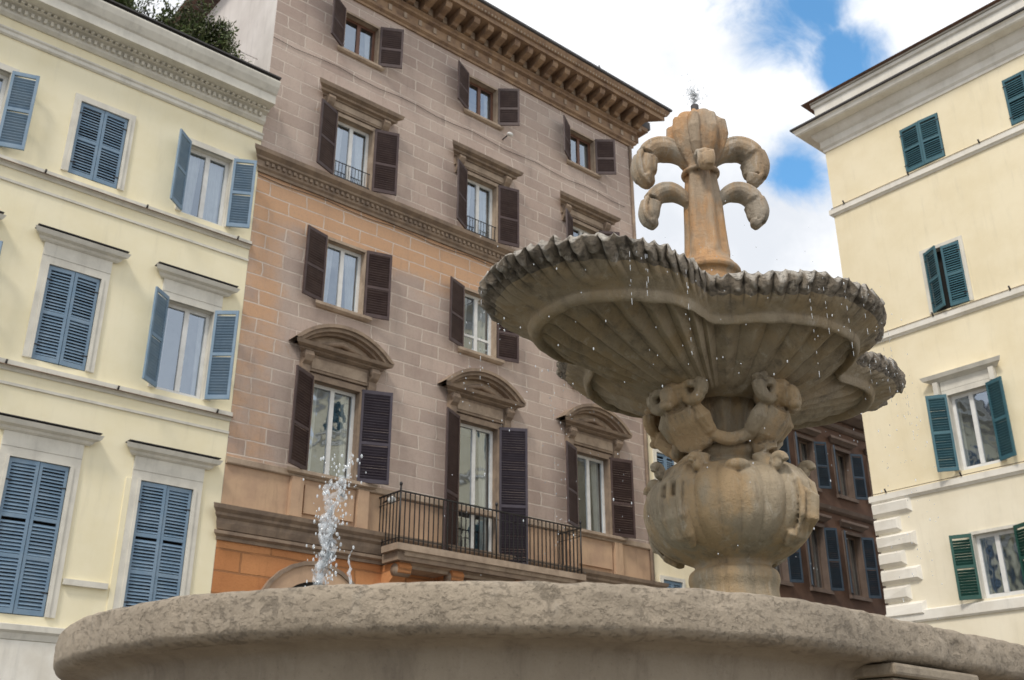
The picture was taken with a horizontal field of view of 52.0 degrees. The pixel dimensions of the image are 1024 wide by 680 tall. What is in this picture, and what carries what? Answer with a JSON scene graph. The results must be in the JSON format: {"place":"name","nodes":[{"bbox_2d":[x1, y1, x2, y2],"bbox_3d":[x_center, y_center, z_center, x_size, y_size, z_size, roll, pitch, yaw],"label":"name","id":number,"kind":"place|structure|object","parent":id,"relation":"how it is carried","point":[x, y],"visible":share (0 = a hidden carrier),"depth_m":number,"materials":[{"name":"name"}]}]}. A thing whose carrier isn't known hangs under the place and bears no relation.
{"place":"outdoors","nodes":[
{"label":"outdoors","id":0,"kind":"place"},
{"bbox_2d":[239,51,257,64],"bbox_3d":[-10.499,-7.403,21.027,11.900,1.913,0.261,19,-30,-37],"label":"railing","id":1,"kind":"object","parent":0,"point":[249,56],"depth_m":24.88,"materials":[{"name":"white metal"}]},
{"bbox_2d":[194,12,251,61],"bbox_3d":[-6.846,-6.585,24.596,1.540,2.452,1.177,19,-30,-37],"label":"rooftop shrub","id":2,"kind":"object","parent":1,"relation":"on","point":[225,42],"visible":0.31,"depth_m":24.62,"materials":[{"name":"green plant"}]},
{"bbox_2d":[134,0,993,413],"label":"sky","id":3,"kind":"structure","parent":0,"point":[754,64],"materials":[{"name":"white"}]},
{"bbox_2d":[774,414,888,615],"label":"brown house","id":4,"kind":"structure","parent":0,"point":[833,559],"depth_m":34.59,"materials":[{"name":"paint"}]},
{"label":"ground","id":5,"kind":"structure","parent":0,"visible":0},
{"bbox_2d":[0,15,262,643],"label":"walls","id":6,"kind":"structure","parent":5,"relation":"on","point":[107,462],"depth_m":20.26,"materials":[{"name":"yellow paint"}]},
{"bbox_2d":[0,70,231,616],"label":"windows","id":7,"kind":"structure","parent":6,"relation":"attached to","point":[184,356],"depth_m":21.26,"materials":[{"name":"glass"}]},
{"bbox_2d":[0,71,256,616],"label":"shutters","id":8,"kind":"object","parent":7,"relation":"attached to","point":[20,98],"visible":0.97,"depth_m":19.62,"materials":[{"name":"blue paint"}]},
{"bbox_2d":[114,0,163,15],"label":"rooftop shrub","id":9,"kind":"object","parent":6,"relation":"on","point":[130,3],"visible":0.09,"depth_m":23.72,"materials":[{"name":"green plant"}]},
{"bbox_2d":[0,0,281,679],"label":"stucco trim","id":10,"kind":"structure","parent":6,"relation":"attached to","point":[113,31],"depth_m":20.42,"materials":[{"name":"paint"}]},
{"bbox_2d":[150,0,222,45],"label":"rooftop shrub","id":11,"kind":"object","parent":6,"relation":"on","point":[198,29],"visible":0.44,"depth_m":24.26,"materials":[{"name":"green plant"}]},
{"bbox_2d":[173,0,671,592],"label":"stone palazzo","id":12,"kind":"structure","parent":5,"relation":"on","point":[405,408],"depth_m":25.50,"materials":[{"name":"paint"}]},
{"bbox_2d":[307,14,609,551],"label":"windows","id":13,"kind":"structure","parent":12,"relation":"in","point":[333,432],"depth_m":25.79,"materials":[{"name":"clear glass"}]},
{"bbox_2d":[53,104,1023,679],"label":"stone fountain","id":14,"kind":"object","parent":5,"relation":"on","point":[713,366],"visible":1,"depth_m":6.06,"materials":[{"name":"stone"}]},
{"bbox_2d":[647,434,694,587],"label":"ochre house","id":15,"kind":"structure","parent":5,"relation":"on","point":[671,576],"depth_m":28.58,"materials":[{"name":"beige paint"}]},
{"bbox_2d":[825,55,1023,644],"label":"walls","id":16,"kind":"structure","parent":5,"relation":"on","point":[976,201],"depth_m":25.38,"materials":[{"name":"beige paint"}]},
{"bbox_2d":[789,0,1023,622],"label":"trim","id":17,"kind":"structure","parent":16,"relation":"attached to","point":[985,39],"depth_m":26.09,"materials":[{"name":"paint"}]},
{"bbox_2d":[832,122,1023,495],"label":"ledges","id":18,"kind":"object","parent":16,"relation":"attached to","point":[942,312],"visible":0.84,"depth_m":25.19,"materials":[{"name":"stone"}]},
{"bbox_2d":[899,75,1023,598],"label":"windows","id":19,"kind":"structure","parent":16,"relation":"attached to","point":[998,561],"depth_m":24.44,"materials":[{"name":"white glass"}]},
{"bbox_2d":[899,70,1023,600],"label":"shutters","id":20,"kind":"object","parent":19,"relation":"attached to","point":[940,433],"visible":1,"depth_m":24.40,"materials":[{"name":"teal paint"}]}
]}

